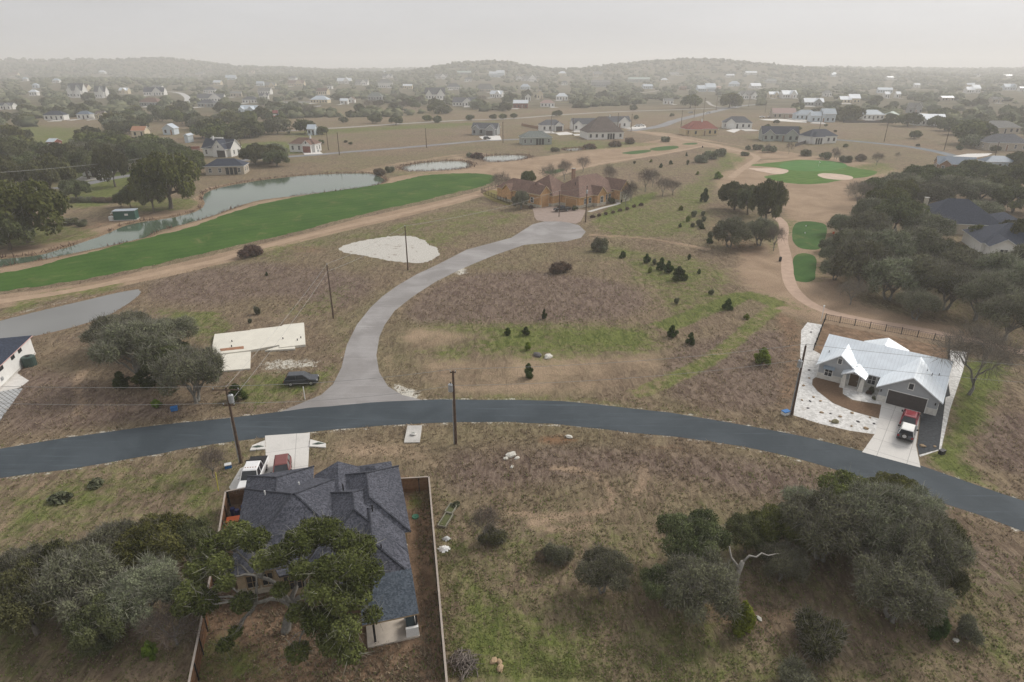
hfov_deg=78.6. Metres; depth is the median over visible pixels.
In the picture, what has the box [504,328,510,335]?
cedar tree
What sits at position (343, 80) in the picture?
house
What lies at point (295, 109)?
live oak tree
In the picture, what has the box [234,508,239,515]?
water drum
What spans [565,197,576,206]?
garage door
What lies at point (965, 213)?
house
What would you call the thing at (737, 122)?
house
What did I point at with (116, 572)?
leafless tree
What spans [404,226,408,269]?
utility pole
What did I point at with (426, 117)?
live oak tree
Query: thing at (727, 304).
cedar tree
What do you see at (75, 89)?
house
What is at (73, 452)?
road
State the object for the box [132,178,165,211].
live oak tree
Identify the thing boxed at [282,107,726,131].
side road
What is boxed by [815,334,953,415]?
house
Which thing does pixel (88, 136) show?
live oak tree
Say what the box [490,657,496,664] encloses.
boulder
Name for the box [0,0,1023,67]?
sky
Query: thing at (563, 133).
driveway
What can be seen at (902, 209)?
live oak tree
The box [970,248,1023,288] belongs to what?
scrub elm tree
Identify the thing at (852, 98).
house
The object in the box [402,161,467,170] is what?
pond water
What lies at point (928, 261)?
scrub elm tree
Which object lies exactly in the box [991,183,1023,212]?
live oak tree
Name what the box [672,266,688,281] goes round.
cedar tree
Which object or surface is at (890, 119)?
live oak tree
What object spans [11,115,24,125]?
live oak tree
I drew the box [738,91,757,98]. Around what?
house
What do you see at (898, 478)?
live oak tree
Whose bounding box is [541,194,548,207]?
garage door
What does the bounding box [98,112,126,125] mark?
live oak tree
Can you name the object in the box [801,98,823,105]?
house
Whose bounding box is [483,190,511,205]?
lawn
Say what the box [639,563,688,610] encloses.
live oak tree
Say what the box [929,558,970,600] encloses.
live oak tree
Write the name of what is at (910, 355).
power line
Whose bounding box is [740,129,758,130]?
driveway
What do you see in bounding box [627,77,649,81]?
metal barn
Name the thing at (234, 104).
live oak tree
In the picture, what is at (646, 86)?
house
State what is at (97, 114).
house
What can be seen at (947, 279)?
tree
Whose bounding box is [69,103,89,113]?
live oak tree
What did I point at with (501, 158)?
pond water
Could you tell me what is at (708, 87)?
house
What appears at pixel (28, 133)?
live oak tree
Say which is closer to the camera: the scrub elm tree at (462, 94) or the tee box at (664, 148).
the tee box at (664, 148)
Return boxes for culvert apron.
[250,440,264,450]
[309,439,325,447]
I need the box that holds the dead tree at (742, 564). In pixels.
[729,546,780,586]
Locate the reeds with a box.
[0,146,583,266]
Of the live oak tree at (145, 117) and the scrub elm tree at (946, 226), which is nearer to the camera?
the scrub elm tree at (946, 226)
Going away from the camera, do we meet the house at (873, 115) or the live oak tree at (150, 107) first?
the house at (873, 115)
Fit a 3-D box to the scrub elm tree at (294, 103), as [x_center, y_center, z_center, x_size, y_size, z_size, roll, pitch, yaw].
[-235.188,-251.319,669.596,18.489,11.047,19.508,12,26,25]
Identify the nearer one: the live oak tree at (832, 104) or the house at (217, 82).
the live oak tree at (832, 104)
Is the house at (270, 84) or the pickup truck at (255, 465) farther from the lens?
the house at (270, 84)
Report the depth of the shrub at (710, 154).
322.48 m
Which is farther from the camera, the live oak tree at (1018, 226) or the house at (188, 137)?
the house at (188, 137)
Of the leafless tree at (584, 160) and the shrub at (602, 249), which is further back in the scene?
the leafless tree at (584, 160)
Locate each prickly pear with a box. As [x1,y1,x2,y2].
[46,491,73,504]
[87,477,103,489]
[451,501,460,507]
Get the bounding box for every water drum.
[230,507,234,515]
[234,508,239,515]
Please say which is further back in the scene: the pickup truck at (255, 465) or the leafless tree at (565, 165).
the leafless tree at (565, 165)
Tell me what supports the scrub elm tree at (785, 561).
on the ground at (480, 373)
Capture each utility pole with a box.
[212,387,242,463]
[326,263,333,318]
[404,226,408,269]
[448,370,457,444]
[585,186,587,221]
[790,344,806,414]
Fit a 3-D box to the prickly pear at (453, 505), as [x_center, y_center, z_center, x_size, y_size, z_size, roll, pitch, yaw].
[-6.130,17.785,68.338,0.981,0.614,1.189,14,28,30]
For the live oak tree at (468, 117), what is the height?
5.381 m
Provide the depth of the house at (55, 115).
555.98 m
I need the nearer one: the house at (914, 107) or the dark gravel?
the dark gravel
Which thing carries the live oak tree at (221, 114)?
on the ground at (480, 373)
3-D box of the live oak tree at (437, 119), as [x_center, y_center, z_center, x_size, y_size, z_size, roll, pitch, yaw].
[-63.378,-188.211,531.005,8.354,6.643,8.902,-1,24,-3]
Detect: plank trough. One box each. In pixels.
[437,512,452,528]
[445,503,456,512]
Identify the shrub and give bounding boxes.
[63,217,81,224]
[67,197,76,202]
[75,219,88,226]
[76,196,84,201]
[84,196,93,202]
[91,197,99,202]
[104,197,111,202]
[235,243,265,257]
[253,306,260,313]
[372,168,385,174]
[385,166,394,172]
[470,152,484,158]
[476,524,509,545]
[533,549,545,561]
[541,538,575,567]
[548,260,572,272]
[550,147,559,151]
[582,143,596,148]
[590,235,608,250]
[598,245,608,252]
[607,140,621,146]
[608,197,615,202]
[624,137,635,143]
[661,136,669,141]
[691,154,708,162]
[691,210,696,216]
[696,219,702,225]
[704,149,719,158]
[707,230,712,238]
[715,148,726,155]
[740,151,749,155]
[752,144,764,149]
[761,145,776,152]
[774,652,820,681]
[788,601,855,671]
[800,149,811,155]
[818,151,831,158]
[839,155,854,162]
[855,154,866,160]
[954,611,987,649]
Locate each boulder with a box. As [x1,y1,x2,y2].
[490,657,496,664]
[497,663,503,672]
[505,451,515,457]
[533,352,541,357]
[544,353,552,358]
[831,419,838,423]
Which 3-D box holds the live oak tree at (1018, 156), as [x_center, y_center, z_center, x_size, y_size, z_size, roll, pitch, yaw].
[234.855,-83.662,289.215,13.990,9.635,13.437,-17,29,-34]
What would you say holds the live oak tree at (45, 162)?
on the ground at (480, 373)
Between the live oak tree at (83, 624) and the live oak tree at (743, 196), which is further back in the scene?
the live oak tree at (743, 196)
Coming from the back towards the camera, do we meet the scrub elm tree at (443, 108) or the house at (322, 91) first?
the house at (322, 91)
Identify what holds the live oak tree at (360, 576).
on the ground at (480, 373)
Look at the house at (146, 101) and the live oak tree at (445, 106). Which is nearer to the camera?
the live oak tree at (445, 106)
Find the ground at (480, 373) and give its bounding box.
[0,59,1023,681]
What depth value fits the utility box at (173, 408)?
87.10 m
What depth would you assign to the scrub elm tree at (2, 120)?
494.75 m
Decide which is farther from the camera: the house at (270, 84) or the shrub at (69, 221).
the house at (270, 84)
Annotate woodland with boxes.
[0,56,1023,126]
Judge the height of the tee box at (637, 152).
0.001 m
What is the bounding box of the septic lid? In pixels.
[412,514,418,519]
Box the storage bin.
[226,515,239,521]
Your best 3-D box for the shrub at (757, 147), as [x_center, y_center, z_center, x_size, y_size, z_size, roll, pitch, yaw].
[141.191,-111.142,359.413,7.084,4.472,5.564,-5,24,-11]
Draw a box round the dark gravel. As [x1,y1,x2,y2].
[917,385,949,454]
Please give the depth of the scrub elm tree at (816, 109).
580.35 m
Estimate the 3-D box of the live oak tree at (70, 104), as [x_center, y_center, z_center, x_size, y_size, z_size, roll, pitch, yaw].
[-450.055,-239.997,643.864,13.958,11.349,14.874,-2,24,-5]
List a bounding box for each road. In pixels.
[0,399,1023,530]
[53,139,518,188]
[174,92,189,101]
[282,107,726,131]
[628,104,754,130]
[697,101,736,108]
[837,139,956,155]
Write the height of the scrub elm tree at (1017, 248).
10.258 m
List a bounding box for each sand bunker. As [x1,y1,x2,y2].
[749,168,788,173]
[818,173,852,179]
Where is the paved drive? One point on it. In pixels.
(8, 396)
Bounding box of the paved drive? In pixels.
[0,388,22,419]
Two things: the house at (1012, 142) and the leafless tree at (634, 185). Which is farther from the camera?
the house at (1012, 142)
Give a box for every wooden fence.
[188,487,244,681]
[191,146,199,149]
[401,476,447,681]
[521,123,537,128]
[795,140,805,146]
[843,120,886,122]
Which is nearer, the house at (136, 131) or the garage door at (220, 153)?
the garage door at (220, 153)
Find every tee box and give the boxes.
[623,150,650,153]
[650,146,678,150]
[792,221,826,249]
[793,253,816,281]
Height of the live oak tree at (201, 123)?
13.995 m
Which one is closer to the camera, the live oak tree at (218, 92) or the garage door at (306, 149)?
the garage door at (306, 149)
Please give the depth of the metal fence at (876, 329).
112.60 m
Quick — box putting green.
[779,160,846,170]
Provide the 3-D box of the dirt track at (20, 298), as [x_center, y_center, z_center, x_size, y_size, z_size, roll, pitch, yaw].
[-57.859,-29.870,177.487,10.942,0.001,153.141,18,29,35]
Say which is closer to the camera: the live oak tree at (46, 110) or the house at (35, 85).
the live oak tree at (46, 110)
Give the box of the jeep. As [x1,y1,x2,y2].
[896,422,918,442]
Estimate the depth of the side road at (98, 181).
352.58 m
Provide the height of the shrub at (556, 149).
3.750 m
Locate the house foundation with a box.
[212,323,305,371]
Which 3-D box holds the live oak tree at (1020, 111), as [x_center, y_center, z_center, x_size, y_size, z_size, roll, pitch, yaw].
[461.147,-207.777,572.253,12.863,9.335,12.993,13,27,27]
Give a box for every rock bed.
[794,322,878,433]
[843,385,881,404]
[919,351,966,456]
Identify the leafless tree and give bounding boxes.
[88,557,139,594]
[131,595,206,651]
[194,444,231,477]
[302,104,316,112]
[467,503,502,535]
[488,170,510,189]
[538,161,559,179]
[557,159,571,179]
[575,155,590,168]
[602,161,618,178]
[620,184,633,206]
[626,179,638,196]
[637,167,653,190]
[648,169,662,186]
[653,176,671,195]
[663,179,683,194]
[766,223,786,250]
[786,141,793,153]
[835,277,872,304]
[842,178,880,203]
[872,152,885,164]
[921,315,1023,395]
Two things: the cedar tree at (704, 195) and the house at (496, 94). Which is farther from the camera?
the house at (496, 94)
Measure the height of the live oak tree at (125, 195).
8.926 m
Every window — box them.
[244,576,259,589]
[261,571,274,586]
[282,576,294,590]
[298,578,307,589]
[823,369,832,377]
[837,358,842,364]
[866,375,876,385]
[907,382,914,390]
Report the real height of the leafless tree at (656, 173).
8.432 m
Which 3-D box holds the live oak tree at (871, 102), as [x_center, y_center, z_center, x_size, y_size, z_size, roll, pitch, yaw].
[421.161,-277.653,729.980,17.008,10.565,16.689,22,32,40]
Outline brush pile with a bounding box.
[446,647,482,681]
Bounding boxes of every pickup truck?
[236,455,268,492]
[553,205,570,211]
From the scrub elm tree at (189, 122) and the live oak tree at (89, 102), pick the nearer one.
the scrub elm tree at (189, 122)
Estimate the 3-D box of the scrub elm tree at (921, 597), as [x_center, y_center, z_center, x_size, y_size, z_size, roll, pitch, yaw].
[32.726,21.350,53.416,8.793,6.602,8.735,-6,24,-13]
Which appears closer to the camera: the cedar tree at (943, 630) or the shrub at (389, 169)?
the cedar tree at (943, 630)
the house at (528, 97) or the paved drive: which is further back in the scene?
the house at (528, 97)
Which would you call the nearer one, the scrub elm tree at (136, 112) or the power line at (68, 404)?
the power line at (68, 404)
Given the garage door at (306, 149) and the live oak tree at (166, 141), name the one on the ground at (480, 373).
the live oak tree at (166, 141)
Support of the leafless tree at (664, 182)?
on the ground at (480, 373)
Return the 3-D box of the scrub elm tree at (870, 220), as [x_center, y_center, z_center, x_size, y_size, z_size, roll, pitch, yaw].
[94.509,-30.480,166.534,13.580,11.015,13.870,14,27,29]
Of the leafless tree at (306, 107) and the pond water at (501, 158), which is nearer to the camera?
the pond water at (501, 158)
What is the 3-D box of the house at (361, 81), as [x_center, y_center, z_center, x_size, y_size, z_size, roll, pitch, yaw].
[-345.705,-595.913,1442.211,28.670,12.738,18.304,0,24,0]
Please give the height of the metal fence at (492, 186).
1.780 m
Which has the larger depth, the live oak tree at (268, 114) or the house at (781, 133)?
the live oak tree at (268, 114)
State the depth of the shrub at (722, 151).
332.20 m
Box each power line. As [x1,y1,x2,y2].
[0,140,236,172]
[2,403,218,404]
[6,386,219,387]
[231,267,324,380]
[234,274,325,396]
[236,369,449,385]
[261,386,447,402]
[406,190,559,225]
[455,360,796,385]
[464,344,802,368]
[809,344,1016,364]
[809,360,1023,382]
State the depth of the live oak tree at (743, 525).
59.97 m
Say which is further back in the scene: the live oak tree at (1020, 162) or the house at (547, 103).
the house at (547, 103)
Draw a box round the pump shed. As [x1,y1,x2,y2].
[108,208,139,220]
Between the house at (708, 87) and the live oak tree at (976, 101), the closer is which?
the live oak tree at (976, 101)
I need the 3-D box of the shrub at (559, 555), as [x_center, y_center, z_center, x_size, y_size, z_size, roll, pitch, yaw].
[4.448,20.391,60.514,3.200,2.768,3.203,-22,32,-40]
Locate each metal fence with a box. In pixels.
[481,183,509,203]
[813,313,950,359]
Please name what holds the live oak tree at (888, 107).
on the ground at (480, 373)
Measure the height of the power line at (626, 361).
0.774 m
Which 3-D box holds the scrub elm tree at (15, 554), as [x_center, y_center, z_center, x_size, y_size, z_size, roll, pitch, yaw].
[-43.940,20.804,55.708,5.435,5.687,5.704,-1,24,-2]
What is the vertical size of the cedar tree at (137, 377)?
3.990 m
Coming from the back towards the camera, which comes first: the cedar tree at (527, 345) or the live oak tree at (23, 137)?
the live oak tree at (23, 137)
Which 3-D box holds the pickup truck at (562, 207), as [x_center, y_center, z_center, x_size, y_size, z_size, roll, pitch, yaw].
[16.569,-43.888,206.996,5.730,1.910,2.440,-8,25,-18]
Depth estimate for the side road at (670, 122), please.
564.23 m
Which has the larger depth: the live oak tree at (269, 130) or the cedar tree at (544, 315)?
the live oak tree at (269, 130)
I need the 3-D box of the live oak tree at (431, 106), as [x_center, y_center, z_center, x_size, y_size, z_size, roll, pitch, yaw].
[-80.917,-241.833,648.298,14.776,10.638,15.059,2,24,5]
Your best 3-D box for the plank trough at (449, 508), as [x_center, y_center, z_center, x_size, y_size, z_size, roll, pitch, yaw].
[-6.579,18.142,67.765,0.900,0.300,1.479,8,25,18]
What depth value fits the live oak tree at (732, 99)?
715.10 m
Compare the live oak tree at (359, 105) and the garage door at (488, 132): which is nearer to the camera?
the garage door at (488, 132)
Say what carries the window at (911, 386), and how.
in the house at (923, 392)
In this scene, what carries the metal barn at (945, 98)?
on the ground at (480, 373)
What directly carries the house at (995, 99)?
on the ground at (480, 373)
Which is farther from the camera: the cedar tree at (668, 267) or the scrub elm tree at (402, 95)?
the scrub elm tree at (402, 95)
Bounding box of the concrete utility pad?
[404,425,421,442]
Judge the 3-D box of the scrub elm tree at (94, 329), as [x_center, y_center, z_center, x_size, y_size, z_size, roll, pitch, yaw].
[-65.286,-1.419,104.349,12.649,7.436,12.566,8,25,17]
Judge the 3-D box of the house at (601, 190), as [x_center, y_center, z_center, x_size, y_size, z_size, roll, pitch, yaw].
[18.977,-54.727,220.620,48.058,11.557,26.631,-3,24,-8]
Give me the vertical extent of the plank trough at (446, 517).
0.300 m
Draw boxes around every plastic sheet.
[437,545,449,552]
[442,536,450,541]
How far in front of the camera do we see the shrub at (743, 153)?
334.73 m
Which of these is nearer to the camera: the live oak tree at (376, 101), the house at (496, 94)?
the live oak tree at (376, 101)
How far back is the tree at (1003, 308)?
106.70 m
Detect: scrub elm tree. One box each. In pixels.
[0,117,6,124]
[0,539,44,575]
[10,111,27,117]
[14,538,126,630]
[68,514,142,573]
[76,307,155,344]
[82,315,181,378]
[86,549,183,633]
[101,114,124,128]
[120,95,136,104]
[131,109,147,114]
[142,314,200,344]
[146,343,228,403]
[184,115,200,126]
[194,114,213,123]
[256,97,268,105]
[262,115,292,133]
[266,142,288,156]
[285,101,302,106]
[332,94,346,101]
[396,94,408,98]
[434,105,452,113]
[459,92,468,96]
[468,99,483,109]
[511,190,530,208]
[572,539,634,593]
[650,545,745,630]
[710,215,753,247]
[746,216,777,245]
[754,539,812,584]
[776,483,834,537]
[777,483,878,562]
[811,107,823,110]
[818,236,832,247]
[818,245,840,260]
[819,259,850,279]
[824,213,852,230]
[827,227,873,258]
[827,470,938,557]
[841,209,893,232]
[846,546,962,628]
[848,196,881,215]
[859,225,920,258]
[873,479,948,514]
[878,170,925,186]
[881,504,985,587]
[889,251,955,294]
[894,288,947,320]
[898,222,958,257]
[902,211,957,236]
[910,181,959,203]
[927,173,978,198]
[935,245,983,270]
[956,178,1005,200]
[958,134,984,147]
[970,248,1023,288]
[972,199,1006,213]
[983,111,995,115]
[995,254,1023,299]
[1010,241,1023,259]
[1017,122,1023,131]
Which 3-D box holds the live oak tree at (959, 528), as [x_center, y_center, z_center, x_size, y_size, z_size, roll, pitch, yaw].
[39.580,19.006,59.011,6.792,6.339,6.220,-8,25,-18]
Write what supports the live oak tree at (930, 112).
on the ground at (480, 373)
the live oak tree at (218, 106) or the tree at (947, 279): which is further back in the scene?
the live oak tree at (218, 106)
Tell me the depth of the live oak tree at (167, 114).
529.02 m
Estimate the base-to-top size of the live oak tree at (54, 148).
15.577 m
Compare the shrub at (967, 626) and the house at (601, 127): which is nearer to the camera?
the shrub at (967, 626)
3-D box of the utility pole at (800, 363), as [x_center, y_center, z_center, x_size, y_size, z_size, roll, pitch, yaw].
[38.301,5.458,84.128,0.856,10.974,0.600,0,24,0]
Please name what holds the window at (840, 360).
in the house at (923, 392)
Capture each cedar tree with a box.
[111,371,129,388]
[130,367,158,388]
[141,640,158,660]
[150,399,161,407]
[176,340,189,348]
[228,383,248,401]
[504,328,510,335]
[521,326,529,334]
[524,363,533,378]
[525,341,530,349]
[542,309,547,318]
[619,251,625,257]
[643,254,650,262]
[656,257,665,269]
[663,260,673,272]
[667,325,678,337]
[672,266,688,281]
[685,332,694,345]
[700,188,708,201]
[706,237,713,242]
[714,171,722,178]
[722,298,733,309]
[731,600,756,637]
[754,347,771,365]
[925,609,951,640]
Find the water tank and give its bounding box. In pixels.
[20,354,37,367]
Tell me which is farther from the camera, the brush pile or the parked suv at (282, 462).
the parked suv at (282, 462)
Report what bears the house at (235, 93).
on the ground at (480, 373)
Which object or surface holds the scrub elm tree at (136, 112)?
on the ground at (480, 373)
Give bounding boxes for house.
[0,103,16,109]
[0,335,35,389]
[7,72,19,75]
[29,89,39,95]
[32,83,39,87]
[43,111,69,119]
[52,78,60,82]
[66,83,87,96]
[76,111,94,118]
[82,171,115,176]
[84,84,91,90]
[93,86,108,97]
[94,111,106,118]
[118,88,130,93]
[130,126,149,136]
[139,97,159,105]
[143,87,167,95]
[161,123,178,134]
[183,133,193,142]
[196,93,225,100]
[197,99,216,106]
[201,136,241,156]
[203,87,216,92]
[203,158,248,174]
[212,80,222,84]
[225,75,236,79]
[230,91,241,96]
[230,461,419,647]
[238,105,258,112]
[242,96,258,102]
[256,81,264,85]
[257,87,272,93]
[259,93,268,98]
[265,82,276,87]
[288,76,297,79]
[288,79,305,85]
[288,135,321,152]
[306,124,317,134]
[310,96,330,102]
[316,88,329,94]
[337,77,351,82]
[340,98,348,103]
[349,97,355,102]
[355,79,368,84]
[368,92,382,99]
[378,79,392,87]
[382,74,392,77]
[425,87,444,98]
[435,74,446,78]
[447,83,460,89]
[452,97,475,105]
[465,77,471,81]
[471,122,500,135]
[477,84,493,91]
[489,70,504,76]
[490,90,503,97]
[496,168,629,207]
[513,100,527,107]
[516,75,536,80]
[519,131,552,144]
[520,84,529,89]
[525,94,530,100]
[537,90,542,98]
[538,119,563,130]
[540,100,554,106]
[556,93,567,100]
[569,118,594,130]
[580,116,624,139]
[593,71,602,75]
[606,114,630,127]
[641,84,652,88]
[663,98,673,103]
[680,119,718,135]
[695,83,716,91]
[722,116,751,128]
[728,81,739,85]
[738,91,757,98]
[749,83,760,88]
[758,126,799,141]
[767,91,778,97]
[769,108,795,117]
[778,90,797,98]
[792,110,811,119]
[798,129,837,143]
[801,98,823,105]
[807,108,836,121]
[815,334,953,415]
[822,90,831,96]
[838,94,860,102]
[859,110,884,119]
[876,87,892,92]
[882,92,889,97]
[893,91,900,97]
[905,102,922,112]
[909,114,945,125]
[924,197,1016,234]
[934,156,976,168]
[961,222,1023,253]
[963,85,981,92]
[975,134,1023,150]
[977,156,1013,166]
[988,97,1003,102]
[989,120,1021,133]
[1000,84,1016,89]
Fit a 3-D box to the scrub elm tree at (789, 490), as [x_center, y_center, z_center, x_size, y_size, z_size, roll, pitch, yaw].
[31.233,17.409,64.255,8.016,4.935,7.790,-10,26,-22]
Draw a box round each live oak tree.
[0,111,10,123]
[0,123,24,135]
[0,135,22,140]
[0,136,36,155]
[0,154,22,182]
[0,173,74,242]
[0,210,36,249]
[0,560,72,637]
[9,149,39,165]
[10,98,26,103]
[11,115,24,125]
[12,532,83,582]
[13,134,36,142]
[14,152,78,188]
[15,140,47,153]
[16,104,32,110]
[20,113,36,119]
[23,129,33,139]
[33,106,44,110]
[34,141,82,157]
[38,97,53,103]
[40,108,50,114]
[51,105,66,110]
[57,178,91,196]
[59,146,95,178]
[61,588,135,655]
[66,102,78,107]
[66,627,117,659]
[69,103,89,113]
[72,125,100,137]
[73,131,106,143]
[80,92,94,100]
[84,99,102,105]
[89,144,129,186]
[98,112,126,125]
[100,133,135,144]
[104,120,124,131]
[107,93,121,100]
[108,89,116,94]
[108,506,198,570]
[111,193,124,206]
[117,120,138,133]
[117,184,137,207]
[120,109,133,114]
[124,135,167,164]
[125,146,202,208]
[126,98,138,104]
[130,105,142,111]
[132,120,149,126]
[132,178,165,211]
[134,133,164,141]
[138,113,153,122]
[140,341,190,375]
[146,103,161,111]
[151,108,166,120]
[156,136,176,145]
[157,100,168,105]
[162,109,181,121]
[163,143,189,154]
[164,105,182,111]
[169,511,387,674]
[171,112,185,123]
[172,100,190,109]
[172,516,213,560]
[174,147,205,170]
[183,111,199,121]
[189,123,206,137]
[194,118,223,128]
[200,125,225,137]
[205,120,228,137]
[212,101,229,111]
[214,90,225,94]
[217,110,239,122]
[220,125,243,139]
[221,114,239,122]
[226,101,241,107]
[227,107,238,112]
[227,122,244,133]
[236,118,265,137]
[237,117,258,122]
[237,142,269,164]
[238,110,257,119]
[247,122,262,136]
[253,106,270,118]
[257,144,285,162]
[259,121,274,133]
[259,149,289,165]
[265,112,272,118]
[267,115,291,125]
[269,102,283,107]
[270,111,285,117]
[284,106,302,113]
[292,118,314,133]
[297,91,305,96]
[317,126,328,133]
[338,117,348,122]
[345,110,354,116]
[354,103,363,110]
[367,114,382,122]
[374,99,384,106]
[388,102,399,108]
[389,116,402,123]
[401,98,411,105]
[409,96,418,102]
[410,102,420,108]
[422,115,432,120]
[427,102,439,111]
[429,99,444,104]
[432,115,441,122]
[438,105,449,112]
[465,114,474,119]
[489,114,496,118]
[497,101,511,111]
[498,113,506,118]
[501,95,513,101]
[507,92,517,97]
[520,169,536,180]
[521,89,532,95]
[552,110,562,115]
[575,101,585,106]
[597,90,609,96]
[620,96,629,101]
[629,105,637,109]
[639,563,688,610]
[655,504,733,562]
[680,94,702,107]
[718,92,743,107]
[718,180,750,209]
[724,512,765,552]
[736,183,759,214]
[747,178,788,220]
[747,502,810,550]
[791,102,804,108]
[816,468,889,498]
[823,102,837,107]
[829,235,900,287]
[836,106,845,114]
[839,105,866,118]
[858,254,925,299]
[859,175,889,195]
[865,98,880,105]
[865,183,910,199]
[867,471,920,491]
[868,107,881,109]
[869,95,882,100]
[871,194,931,231]
[880,117,894,123]
[883,105,896,109]
[884,177,923,199]
[885,113,896,117]
[890,101,899,105]
[894,112,924,125]
[902,164,957,181]
[909,130,922,137]
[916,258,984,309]
[922,239,969,257]
[923,509,973,561]
[926,115,944,126]
[928,108,947,114]
[928,111,942,113]
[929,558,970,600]
[935,117,956,130]
[944,119,971,129]
[944,165,978,179]
[946,109,959,113]
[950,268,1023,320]
[951,120,998,137]
[957,158,988,177]
[960,99,970,105]
[962,109,979,114]
[968,224,983,231]
[971,98,989,105]
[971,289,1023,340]
[974,112,990,118]
[976,163,1009,176]
[977,173,1021,199]
[989,145,1001,151]
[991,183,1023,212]
[995,164,1023,184]
[996,112,1015,121]
[998,104,1017,113]
[998,217,1023,233]
[1006,151,1023,161]
[1008,160,1023,165]
[1009,109,1023,115]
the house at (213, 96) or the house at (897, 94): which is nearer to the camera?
the house at (213, 96)
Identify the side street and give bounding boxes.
[283,221,585,410]
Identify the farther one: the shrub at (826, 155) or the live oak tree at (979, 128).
the live oak tree at (979, 128)
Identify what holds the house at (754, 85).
on the ground at (480, 373)
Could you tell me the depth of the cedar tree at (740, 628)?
52.19 m
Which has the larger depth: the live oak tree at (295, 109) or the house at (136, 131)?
the live oak tree at (295, 109)
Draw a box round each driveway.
[0,373,28,391]
[76,176,102,180]
[229,433,309,489]
[304,151,322,154]
[480,135,500,139]
[533,206,584,223]
[556,132,572,134]
[623,127,641,129]
[727,129,739,132]
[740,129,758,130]
[761,119,806,122]
[862,402,920,467]
[957,153,991,156]
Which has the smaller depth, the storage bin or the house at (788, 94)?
the storage bin
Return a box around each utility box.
[170,405,177,411]
[224,462,231,469]
[781,409,789,415]
[938,448,946,454]
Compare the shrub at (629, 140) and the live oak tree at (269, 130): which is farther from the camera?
the live oak tree at (269, 130)
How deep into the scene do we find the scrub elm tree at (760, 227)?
163.79 m
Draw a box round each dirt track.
[0,194,479,302]
[559,146,703,174]
[628,129,760,177]
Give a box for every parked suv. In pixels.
[270,453,291,472]
[283,371,318,386]
[899,409,921,425]
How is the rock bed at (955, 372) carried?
on the ground at (480, 373)
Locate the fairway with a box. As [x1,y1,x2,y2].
[0,173,494,290]
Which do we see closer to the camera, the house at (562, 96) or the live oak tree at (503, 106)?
the live oak tree at (503, 106)
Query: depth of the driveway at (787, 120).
553.78 m
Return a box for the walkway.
[588,202,620,211]
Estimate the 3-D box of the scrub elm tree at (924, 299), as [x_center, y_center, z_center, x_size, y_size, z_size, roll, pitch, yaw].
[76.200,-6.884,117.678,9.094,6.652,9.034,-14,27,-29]
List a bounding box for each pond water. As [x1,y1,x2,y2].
[0,173,383,266]
[0,289,140,337]
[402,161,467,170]
[482,155,526,161]
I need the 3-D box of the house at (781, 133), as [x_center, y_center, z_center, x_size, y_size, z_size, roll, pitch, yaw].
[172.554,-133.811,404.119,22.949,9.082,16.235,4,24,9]
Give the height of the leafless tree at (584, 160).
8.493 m
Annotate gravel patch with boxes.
[339,236,439,262]
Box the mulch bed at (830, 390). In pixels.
[812,378,880,416]
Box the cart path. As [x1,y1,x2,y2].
[775,217,1023,353]
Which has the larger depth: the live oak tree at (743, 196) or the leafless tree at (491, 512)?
the live oak tree at (743, 196)
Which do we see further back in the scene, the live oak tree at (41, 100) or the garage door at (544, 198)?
the live oak tree at (41, 100)
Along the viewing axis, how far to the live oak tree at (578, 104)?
718.10 m
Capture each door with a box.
[216,150,225,156]
[302,146,310,152]
[486,130,492,135]
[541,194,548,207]
[556,126,562,130]
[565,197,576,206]
[726,124,733,128]
[847,373,859,386]
[885,389,928,412]
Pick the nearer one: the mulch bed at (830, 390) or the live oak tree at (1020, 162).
the mulch bed at (830, 390)
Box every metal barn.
[46,138,61,145]
[403,84,412,88]
[457,71,470,73]
[591,80,610,86]
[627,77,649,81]
[679,86,686,89]
[744,71,756,74]
[764,79,776,82]
[938,96,954,100]
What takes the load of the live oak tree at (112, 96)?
on the ground at (480, 373)
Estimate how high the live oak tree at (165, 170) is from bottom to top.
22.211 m
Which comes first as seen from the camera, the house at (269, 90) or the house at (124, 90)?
the house at (124, 90)
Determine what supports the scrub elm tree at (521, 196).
on the ground at (480, 373)
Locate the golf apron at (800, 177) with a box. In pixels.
[751,160,876,183]
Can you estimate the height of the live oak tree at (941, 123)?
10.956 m
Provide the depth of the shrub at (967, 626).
51.84 m
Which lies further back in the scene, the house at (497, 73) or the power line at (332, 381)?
the house at (497, 73)
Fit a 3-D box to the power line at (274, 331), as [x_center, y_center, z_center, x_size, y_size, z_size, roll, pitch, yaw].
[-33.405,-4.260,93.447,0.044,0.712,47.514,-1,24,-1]
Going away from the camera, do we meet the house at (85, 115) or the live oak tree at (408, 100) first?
the house at (85, 115)
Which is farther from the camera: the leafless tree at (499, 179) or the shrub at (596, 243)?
the leafless tree at (499, 179)
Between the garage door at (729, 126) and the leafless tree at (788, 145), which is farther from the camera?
the garage door at (729, 126)
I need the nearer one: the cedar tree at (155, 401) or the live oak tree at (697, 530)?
the live oak tree at (697, 530)

